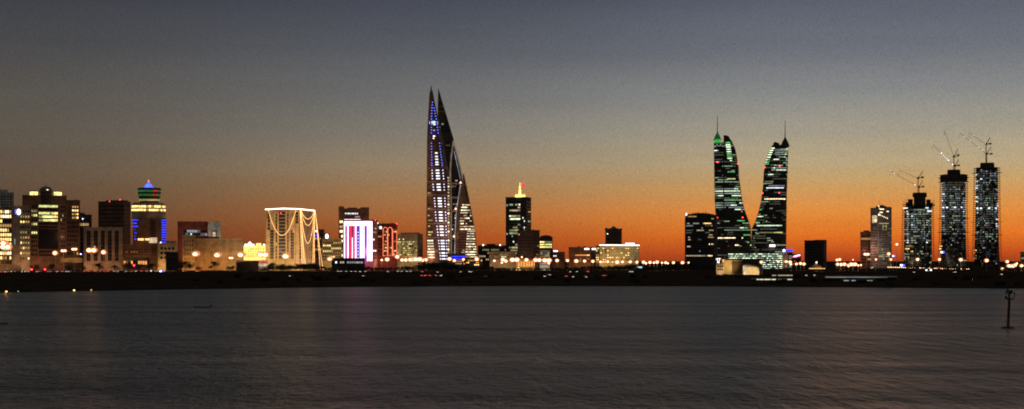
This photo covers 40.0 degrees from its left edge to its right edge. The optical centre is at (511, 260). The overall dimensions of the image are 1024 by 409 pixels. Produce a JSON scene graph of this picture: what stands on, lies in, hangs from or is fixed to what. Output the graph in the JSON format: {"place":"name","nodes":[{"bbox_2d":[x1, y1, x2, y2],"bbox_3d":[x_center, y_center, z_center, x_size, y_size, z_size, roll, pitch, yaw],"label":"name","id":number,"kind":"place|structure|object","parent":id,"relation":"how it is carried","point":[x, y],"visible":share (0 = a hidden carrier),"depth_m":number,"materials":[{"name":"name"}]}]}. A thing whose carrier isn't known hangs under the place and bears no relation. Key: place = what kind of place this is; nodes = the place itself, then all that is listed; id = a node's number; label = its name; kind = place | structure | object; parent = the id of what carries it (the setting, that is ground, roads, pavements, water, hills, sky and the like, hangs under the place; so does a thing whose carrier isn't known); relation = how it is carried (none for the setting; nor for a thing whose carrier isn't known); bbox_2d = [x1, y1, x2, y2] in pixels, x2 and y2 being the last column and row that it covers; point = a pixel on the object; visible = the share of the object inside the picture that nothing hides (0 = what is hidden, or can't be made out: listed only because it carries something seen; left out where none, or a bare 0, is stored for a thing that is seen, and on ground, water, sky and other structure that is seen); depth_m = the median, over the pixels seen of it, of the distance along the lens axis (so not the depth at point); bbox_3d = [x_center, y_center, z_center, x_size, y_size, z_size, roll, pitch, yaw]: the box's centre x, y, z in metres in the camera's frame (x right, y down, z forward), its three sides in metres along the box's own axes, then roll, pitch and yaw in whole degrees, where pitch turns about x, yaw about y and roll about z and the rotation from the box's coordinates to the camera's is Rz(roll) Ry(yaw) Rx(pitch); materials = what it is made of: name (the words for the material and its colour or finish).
{"place":"outdoors","nodes":[
{"label":"outdoors","id":0,"kind":"place"},
{"bbox_2d":[188,271,222,271],"bbox_3d":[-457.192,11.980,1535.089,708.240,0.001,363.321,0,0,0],"label":"road","id":1,"kind":"structure","parent":0,"point":[205,271],"depth_m":1609.83,"materials":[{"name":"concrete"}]},
{"bbox_2d":[0,286,1023,408],"bbox_3d":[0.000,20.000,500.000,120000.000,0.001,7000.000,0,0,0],"label":"water","id":2,"kind":"structure","parent":0,"point":[574,347],"depth_m":321.59,"materials":[{"name":"grey liquid"}]},
{"bbox_2d":[1001,289,1014,327],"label":"beacon pile","id":3,"kind":"object","parent":2,"relation":"in","point":[1008,308],"visible":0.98,"depth_m":418.30,"materials":[{"name":"black metal"}]},
{"bbox_2d":[0,261,1023,292],"bbox_3d":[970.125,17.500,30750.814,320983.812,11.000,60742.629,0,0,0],"label":"ground","id":4,"kind":"structure","parent":0,"point":[54,281],"depth_m":1213.27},
{"bbox_2d":[0,240,8,244],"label":"street lamp","id":5,"kind":"object","parent":4,"relation":"on","point":[3,242],"visible":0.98,"depth_m":1655.99,"materials":[{"name":"metal"}]},
{"bbox_2d":[0,207,11,270],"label":"office block","id":6,"kind":"structure","parent":4,"relation":"on","point":[5,223],"depth_m":1764.40,"materials":[{"name":"brown glass"}]},
{"bbox_2d":[0,244,11,270],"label":"street lamp","id":7,"kind":"object","parent":4,"relation":"on","point":[7,247],"visible":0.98,"depth_m":1649.99,"materials":[{"name":"white"}]},
{"bbox_2d":[0,189,13,207],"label":"office block","id":8,"kind":"structure","parent":4,"relation":"on","point":[6,198],"depth_m":2154.15,"materials":[{"name":"grey glass"}]},
{"bbox_2d":[13,265,20,270],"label":"amber wall panel","id":9,"kind":"structure","parent":4,"relation":"on","point":[16,267],"depth_m":1609.74,"materials":[{"name":"metal"}]},
{"bbox_2d":[12,205,30,270],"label":"office tower","id":10,"kind":"structure","parent":4,"relation":"on","point":[21,235],"depth_m":1744.99,"materials":[{"name":"brown glass"}]},
{"bbox_2d":[22,186,66,269],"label":"domed office tower","id":11,"kind":"structure","parent":4,"relation":"on","point":[48,223],"depth_m":1850.70,"materials":[{"name":"brown glass"}]},
{"bbox_2d":[47,264,57,270],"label":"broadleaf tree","id":12,"kind":"object","parent":4,"relation":"on","point":[52,266],"visible":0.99,"depth_m":1638.43,"materials":[{"name":"green plant"}]},
{"bbox_2d":[61,249,66,270],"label":"street lamp","id":13,"kind":"object","parent":4,"relation":"on","point":[63,250],"visible":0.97,"depth_m":1662.85,"materials":[{"name":"black"}]},
{"bbox_2d":[60,257,82,262],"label":"amber wall panel","id":14,"kind":"structure","parent":4,"relation":"on","point":[71,260],"depth_m":1624.72,"materials":[{"name":"metal"}]},
{"bbox_2d":[67,199,79,269],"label":"office block","id":15,"kind":"structure","parent":4,"relation":"on","point":[73,223],"depth_m":1960.73,"materials":[{"name":"brown glass"}]},
{"bbox_2d":[80,213,91,268],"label":"apartment block","id":16,"kind":"structure","parent":4,"relation":"on","point":[85,220],"depth_m":2019.16,"materials":[{"name":"brown concrete"}]},
{"bbox_2d":[86,247,97,270],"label":"street lamp","id":17,"kind":"object","parent":4,"relation":"on","point":[90,250],"visible":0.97,"depth_m":1668.97,"materials":[{"name":"white"}]},
{"bbox_2d":[94,263,103,270],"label":"broadleaf tree","id":18,"kind":"object","parent":4,"relation":"on","point":[99,265],"visible":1,"depth_m":1624.85,"materials":[{"name":"green plant"}]},
{"bbox_2d":[83,226,122,270],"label":"apartment block","id":19,"kind":"structure","parent":4,"relation":"on","point":[109,240],"depth_m":1780.36,"materials":[{"name":"brown concrete"}]},
{"bbox_2d":[98,200,130,256],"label":"apartment block","id":20,"kind":"structure","parent":4,"relation":"on","point":[114,213],"depth_m":1953.90,"materials":[{"name":"brown glass"}]},
{"bbox_2d":[121,262,135,268],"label":"broadleaf tree","id":21,"kind":"object","parent":4,"relation":"on","point":[129,265],"visible":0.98,"depth_m":1656.38,"materials":[{"name":"green plant"}]},
{"bbox_2d":[122,257,150,270],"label":"shop row","id":22,"kind":"object","parent":4,"relation":"on","point":[135,261],"visible":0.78,"depth_m":1690.04,"materials":[{"name":"brown concrete"}]},
{"bbox_2d":[123,238,157,270],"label":"podium block","id":23,"kind":"structure","parent":4,"relation":"on","point":[141,250],"depth_m":1751.41,"materials":[{"name":"brown concrete"}]},
{"bbox_2d":[132,180,165,243],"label":"office tower","id":24,"kind":"structure","parent":4,"relation":"on","point":[148,214],"depth_m":1832.33,"materials":[{"name":"black"}]},
{"bbox_2d":[145,262,158,269],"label":"broadleaf tree","id":25,"kind":"object","parent":4,"relation":"on","point":[151,265],"visible":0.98,"depth_m":1635.99,"materials":[{"name":"green plant"}]},
{"bbox_2d":[158,241,176,270],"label":"plain house","id":26,"kind":"structure","parent":4,"relation":"on","point":[167,246],"depth_m":1739.08,"materials":[{"name":"brown concrete"}]},
{"bbox_2d":[166,252,177,271],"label":"billboard","id":27,"kind":"object","parent":4,"relation":"on","point":[171,261],"visible":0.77,"depth_m":1559.29,"materials":[{"name":"metal"}]},
{"bbox_2d":[178,260,194,268],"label":"broadleaf tree","id":28,"kind":"object","parent":4,"relation":"on","point":[185,264],"visible":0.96,"depth_m":1653.62,"materials":[{"name":"green plant"}]},
{"bbox_2d":[182,234,194,269],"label":"warehouse block","id":29,"kind":"structure","parent":4,"relation":"on","point":[188,245],"depth_m":1799.66,"materials":[{"name":"brown concrete"}]},
{"bbox_2d":[177,221,207,268],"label":"mall building","id":30,"kind":"structure","parent":4,"relation":"on","point":[198,228],"depth_m":1998.99,"materials":[{"name":"brown glass"}]},
{"bbox_2d":[192,251,199,256],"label":"street lamp","id":31,"kind":"object","parent":4,"relation":"on","point":[196,253],"visible":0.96,"depth_m":1656.03,"materials":[{"name":"metal"}]},
{"bbox_2d":[208,221,220,237],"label":"office block","id":32,"kind":"structure","parent":4,"relation":"on","point":[214,228],"depth_m":1989.92,"materials":[{"name":"black"}]},
{"bbox_2d":[210,261,218,270],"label":"broadleaf tree","id":33,"kind":"object","parent":4,"relation":"on","point":[213,263],"visible":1,"depth_m":1662.85,"materials":[{"name":"green plant"}]},
{"bbox_2d":[214,252,221,257],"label":"street lamp","id":34,"kind":"object","parent":4,"relation":"on","point":[217,254],"visible":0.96,"depth_m":1673.03,"materials":[{"name":"metal"}]},
{"bbox_2d":[195,237,242,269],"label":"office block","id":35,"kind":"structure","parent":4,"relation":"on","point":[207,248],"depth_m":1829.56,"materials":[{"name":"brown"}]},
{"bbox_2d":[237,252,245,259],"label":"street lamp","id":36,"kind":"object","parent":4,"relation":"on","point":[241,254],"visible":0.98,"depth_m":1651.01,"materials":[{"name":"metal"}]},
{"bbox_2d":[236,260,258,270],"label":"shed","id":37,"kind":"structure","parent":4,"relation":"on","point":[247,265],"depth_m":1640.43,"materials":[{"name":"black"}]},
{"bbox_2d":[243,242,265,259],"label":"hotel","id":38,"kind":"structure","parent":4,"relation":"on","point":[250,251],"depth_m":1779.96,"materials":[{"name":"yellow glass"}]},
{"bbox_2d":[259,260,267,270],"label":"kiosk","id":39,"kind":"object","parent":4,"relation":"on","point":[263,264],"visible":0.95,"depth_m":1649.91,"materials":[{"name":"white"}]},
{"bbox_2d":[257,252,269,257],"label":"street lamp","id":40,"kind":"object","parent":4,"relation":"on","point":[264,254],"visible":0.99,"depth_m":1643.12,"materials":[{"name":"black"}]},
{"bbox_2d":[281,253,290,270],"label":"street lamp","id":41,"kind":"object","parent":4,"relation":"on","point":[285,256],"visible":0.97,"depth_m":1673.02,"materials":[{"name":"metal"}]},
{"bbox_2d":[265,208,322,269],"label":"garlanded tower","id":42,"kind":"structure","parent":4,"relation":"on","point":[291,231],"depth_m":1808.68,"materials":[{"name":"concrete"},{"name":"glass"}]},
{"bbox_2d":[307,262,318,270],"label":"broadleaf tree","id":43,"kind":"object","parent":4,"relation":"on","point":[310,264],"visible":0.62,"depth_m":1622.47,"materials":[{"name":"green plant"}]},
{"bbox_2d":[313,276,320,280],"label":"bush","id":44,"kind":"object","parent":4,"relation":"on","point":[318,278],"visible":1,"depth_m":1181.10,"materials":[{"name":"green plant"}]},
{"bbox_2d":[315,229,324,269],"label":"office block","id":45,"kind":"structure","parent":4,"relation":"on","point":[318,250],"depth_m":1899.92,"materials":[{"name":"beige glass"}]},
{"bbox_2d":[327,257,332,270],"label":"street lamp","id":46,"kind":"object","parent":4,"relation":"on","point":[329,259],"visible":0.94,"depth_m":1645.86,"materials":[{"name":"metal"}]},
{"bbox_2d":[322,233,341,269],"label":"office block","id":47,"kind":"structure","parent":4,"relation":"on","point":[331,247],"depth_m":1879.67,"materials":[{"name":"beige glass"}]},
{"bbox_2d":[332,258,364,270],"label":"canopy building","id":48,"kind":"structure","parent":4,"relation":"on","point":[345,263],"depth_m":1689.89,"materials":[{"name":"black concrete"}]},
{"bbox_2d":[338,206,368,257],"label":"apartment tower","id":49,"kind":"structure","parent":4,"relation":"on","point":[361,213],"depth_m":1998.97,"materials":[{"name":"brown glass"}]},
{"bbox_2d":[344,219,377,270],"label":"striped led tower","id":50,"kind":"structure","parent":4,"relation":"on","point":[360,238],"depth_m":1762.66,"materials":[{"name":"white"}]},
{"bbox_2d":[378,223,397,269],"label":"arched neon building","id":51,"kind":"structure","parent":4,"relation":"on","point":[387,239],"depth_m":1789.89,"materials":[{"name":"red"}]},
{"bbox_2d":[397,230,422,269],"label":"office block","id":52,"kind":"structure","parent":4,"relation":"on","point":[410,244],"depth_m":1884.79,"materials":[{"name":"beige glass"}]},
{"bbox_2d":[413,257,422,270],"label":"street lamp","id":53,"kind":"object","parent":4,"relation":"on","point":[419,259],"visible":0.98,"depth_m":1724.89,"materials":[{"name":"black"}]},
{"bbox_2d":[427,263,438,271],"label":"broadleaf tree","id":54,"kind":"object","parent":4,"relation":"on","point":[433,266],"visible":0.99,"depth_m":1550.12,"materials":[{"name":"green plant"}]},
{"bbox_2d":[426,86,450,263],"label":"sail tower","id":55,"kind":"structure","parent":4,"relation":"on","point":[438,228],"depth_m":1840.38,"materials":[{"name":"black glass"}]},
{"bbox_2d":[434,262,443,270],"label":"broadleaf tree","id":56,"kind":"object","parent":4,"relation":"on","point":[439,264],"visible":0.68,"depth_m":1583.48,"materials":[{"name":"green plant"}]},
{"bbox_2d":[438,89,477,256],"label":"sail tower","id":57,"kind":"structure","parent":4,"relation":"on","point":[463,231],"depth_m":1891.05,"materials":[{"name":"grey glass"}]},
{"bbox_2d":[451,254,465,269],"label":"entrance canopy","id":58,"kind":"object","parent":4,"relation":"on","point":[458,258],"visible":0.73,"depth_m":1841.88,"materials":[{"name":"blue"}]},
{"bbox_2d":[466,256,482,269],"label":"podium block","id":59,"kind":"structure","parent":4,"relation":"on","point":[470,261],"depth_m":1849.87,"materials":[{"name":"brown glass"}]},
{"bbox_2d":[478,242,505,269],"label":"office block","id":60,"kind":"structure","parent":4,"relation":"on","point":[484,251],"depth_m":1989.82,"materials":[{"name":"black glass"}]},
{"bbox_2d":[489,251,516,269],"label":"annex block","id":61,"kind":"structure","parent":4,"relation":"on","point":[496,256],"depth_m":1899.94,"materials":[{"name":"beige concrete"}]},
{"bbox_2d":[509,257,519,270],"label":"street lamp","id":62,"kind":"object","parent":4,"relation":"on","point":[513,259],"visible":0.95,"depth_m":1746.93,"materials":[{"name":"black"}]},
{"bbox_2d":[505,182,530,256],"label":"flag topped tower","id":63,"kind":"structure","parent":4,"relation":"on","point":[518,211],"depth_m":1965.12,"materials":[{"name":"black glass"}]},
{"bbox_2d":[516,259,534,269],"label":"arcade building","id":64,"kind":"structure","parent":4,"relation":"on","point":[521,263],"depth_m":1799.83,"materials":[{"name":"orange"}]},
{"bbox_2d":[517,229,539,269],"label":"office block","id":65,"kind":"structure","parent":4,"relation":"on","point":[528,243],"depth_m":1886.93,"materials":[{"name":"brown glass"}]},
{"bbox_2d":[533,258,541,270],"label":"street lamp","id":66,"kind":"object","parent":4,"relation":"on","point":[537,260],"visible":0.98,"depth_m":1747.17,"materials":[{"name":"white"}]},
{"bbox_2d":[539,250,549,269],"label":"apartment block","id":67,"kind":"structure","parent":4,"relation":"on","point":[544,253],"depth_m":1789.81,"materials":[{"name":"grey concrete"}]},
{"bbox_2d":[540,235,552,267],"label":"office block","id":68,"kind":"structure","parent":4,"relation":"on","point":[546,242],"depth_m":1899.88,"materials":[{"name":"grey glass"}]},
{"bbox_2d":[542,258,551,262],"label":"street lamp","id":69,"kind":"object","parent":4,"relation":"on","point":[544,260],"visible":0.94,"depth_m":1751.35,"materials":[{"name":"white"}]},
{"bbox_2d":[553,250,564,269],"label":"office block","id":70,"kind":"structure","parent":4,"relation":"on","point":[560,256],"depth_m":1919.84,"materials":[{"name":"brown glass"}]},
{"bbox_2d":[568,246,595,269],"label":"office block","id":71,"kind":"structure","parent":4,"relation":"on","point":[587,254],"depth_m":1907.37,"materials":[{"name":"brown glass"}]},
{"bbox_2d":[605,226,622,243],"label":"building","id":72,"kind":"structure","parent":4,"relation":"on","point":[613,234],"depth_m":2199.86,"materials":[{"name":"black concrete"}]},
{"bbox_2d":[596,243,639,269],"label":"wide office block","id":73,"kind":"structure","parent":4,"relation":"on","point":[625,253],"depth_m":1859.22,"materials":[{"name":"beige glass"}]},
{"bbox_2d":[636,266,645,271],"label":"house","id":74,"kind":"structure","parent":4,"relation":"on","point":[641,269],"depth_m":1599.95,"materials":[{"name":"black"}]},
{"bbox_2d":[685,212,717,268],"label":"office building","id":75,"kind":"structure","parent":4,"relation":"on","point":[700,238],"depth_m":2243.63,"materials":[{"name":"black glass"}]},
{"bbox_2d":[716,258,724,274],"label":"stone pavilion","id":76,"kind":"structure","parent":4,"relation":"on","point":[719,268],"depth_m":1399.97,"materials":[{"name":"beige"}]},
{"bbox_2d":[721,260,742,274],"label":"curved stone hall","id":77,"kind":"structure","parent":4,"relation":"on","point":[734,267],"depth_m":1409.95,"materials":[{"name":"beige stone"}]},
{"bbox_2d":[713,115,751,262],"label":"harbour tower","id":78,"kind":"structure","parent":4,"relation":"on","point":[733,230],"depth_m":2382.64,"materials":[{"name":"black glass"}]},
{"bbox_2d":[743,264,762,274],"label":"pavilion hall","id":79,"kind":"structure","parent":4,"relation":"on","point":[752,269],"depth_m":1394.42,"materials":[{"name":"beige"}]},
{"bbox_2d":[727,252,792,267],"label":"glazed podium","id":80,"kind":"object","parent":4,"relation":"on","point":[769,259],"visible":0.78,"depth_m":2279.24,"materials":[{"name":"green glass"}]},
{"bbox_2d":[751,133,789,251],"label":"harbour tower","id":81,"kind":"structure","parent":4,"relation":"on","point":[769,230],"depth_m":2389.81,"materials":[{"name":"glass"}]},
{"bbox_2d":[751,278,792,281],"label":"jetty canopy","id":82,"kind":"object","parent":4,"relation":"on","point":[768,279],"visible":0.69,"depth_m":1150.20,"materials":[{"name":"metal"}]},
{"bbox_2d":[775,278,785,282],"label":"bush","id":83,"kind":"object","parent":4,"relation":"on","point":[782,280],"visible":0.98,"depth_m":1132.07,"materials":[{"name":"black plant"}]},
{"bbox_2d":[771,274,792,279],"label":"jetty canopy","id":84,"kind":"object","parent":4,"relation":"on","point":[781,275],"visible":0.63,"depth_m":1200.20,"materials":[{"name":"metal"}]},
{"bbox_2d":[782,249,792,268],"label":"stair tower","id":85,"kind":"structure","parent":4,"relation":"on","point":[784,256],"depth_m":2239.87,"materials":[{"name":"black"}]},
{"bbox_2d":[792,254,800,268],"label":"neon pavilion","id":86,"kind":"structure","parent":4,"relation":"on","point":[796,258],"depth_m":2099.95,"materials":[{"name":"black"}]},
{"bbox_2d":[804,240,826,268],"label":"dark office block","id":87,"kind":"structure","parent":4,"relation":"on","point":[815,251],"depth_m":2158.01,"materials":[{"name":"black glass"}]},
{"bbox_2d":[810,262,822,268],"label":"domed tent","id":88,"kind":"object","parent":4,"relation":"on","point":[816,265],"visible":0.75,"depth_m":1635.38,"materials":[{"name":"beige"}]},
{"bbox_2d":[809,268,824,270],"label":"lit fence","id":89,"kind":"object","parent":4,"relation":"on","point":[815,269],"visible":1,"depth_m":1599.95,"materials":[{"name":"beige"}]},
{"bbox_2d":[848,262,857,270],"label":"street lamp","id":90,"kind":"object","parent":4,"relation":"on","point":[852,264],"visible":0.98,"depth_m":1706.74,"materials":[{"name":"white"}]},
{"bbox_2d":[841,279,874,282],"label":"boat shed","id":91,"kind":"object","parent":4,"relation":"on","point":[855,280],"visible":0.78,"depth_m":1130.20,"materials":[{"name":"metal"}]},
{"bbox_2d":[824,276,896,280],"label":"canopy","id":92,"kind":"object","parent":4,"relation":"on","point":[832,278],"visible":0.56,"depth_m":1178.27,"materials":[{"name":"metal"}]},
{"bbox_2d":[860,230,869,267],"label":"apartment block","id":93,"kind":"structure","parent":4,"relation":"on","point":[865,241],"depth_m":2350.46,"materials":[{"name":"brown concrete"}]},
{"bbox_2d":[870,205,891,267],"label":"unfinished tower","id":94,"kind":"structure","parent":4,"relation":"on","point":[880,231],"depth_m":2306.35,"materials":[{"name":"grey glass"}]},
{"bbox_2d":[901,192,934,267],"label":"unfinished tower","id":95,"kind":"structure","parent":4,"relation":"on","point":[917,228],"depth_m":2547.75,"materials":[{"name":"concrete"}]},
{"bbox_2d":[893,172,923,192],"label":"tower crane","id":96,"kind":"object","parent":95,"relation":"on","point":[918,187],"visible":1,"depth_m":2556.89,"materials":[{"name":"metal"}]},
{"bbox_2d":[901,170,923,192],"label":"tower crane","id":97,"kind":"object","parent":95,"relation":"on","point":[917,178],"visible":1,"depth_m":2562.94,"materials":[{"name":"metal"}]},
{"bbox_2d":[888,267,961,270],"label":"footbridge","id":98,"kind":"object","parent":4,"relation":"on","point":[920,270],"visible":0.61,"depth_m":1697.00,"materials":[{"name":"concrete"}]},
{"bbox_2d":[937,169,969,267],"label":"unfinished tower","id":99,"kind":"structure","parent":4,"relation":"on","point":[953,232],"depth_m":2577.28,"materials":[{"name":"concrete"}]},
{"bbox_2d":[932,147,959,169],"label":"tower crane","id":100,"kind":"object","parent":99,"relation":"on","point":[954,166],"visible":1,"depth_m":2586.66,"materials":[{"name":"metal"}]},
{"bbox_2d":[944,131,959,169],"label":"tower crane","id":101,"kind":"object","parent":99,"relation":"on","point":[958,154],"visible":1,"depth_m":2592.36,"materials":[{"name":"metal"}]},
{"bbox_2d":[971,162,1002,265],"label":"unfinished tower","id":102,"kind":"structure","parent":4,"relation":"on","point":[986,233],"depth_m":2607.65,"materials":[{"name":"concrete"}]},
{"bbox_2d":[962,135,992,159],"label":"tower crane","id":103,"kind":"object","parent":102,"relation":"on","point":[986,153],"visible":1,"depth_m":2616.51,"materials":[{"name":"metal"}]},
{"bbox_2d":[970,133,991,161],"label":"tower crane","id":104,"kind":"object","parent":102,"relation":"on","point":[986,147],"visible":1,"depth_m":2622.95,"materials":[{"name":"metal"}]},
{"bbox_2d":[1020,252,1023,270],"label":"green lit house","id":105,"kind":"structure","parent":4,"relation":"on","point":[1021,257],"depth_m":1752.54,"materials":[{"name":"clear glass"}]},
{"bbox_2d":[0,0,1023,260],"label":"sky","id":106,"kind":"structure","parent":0,"point":[606,112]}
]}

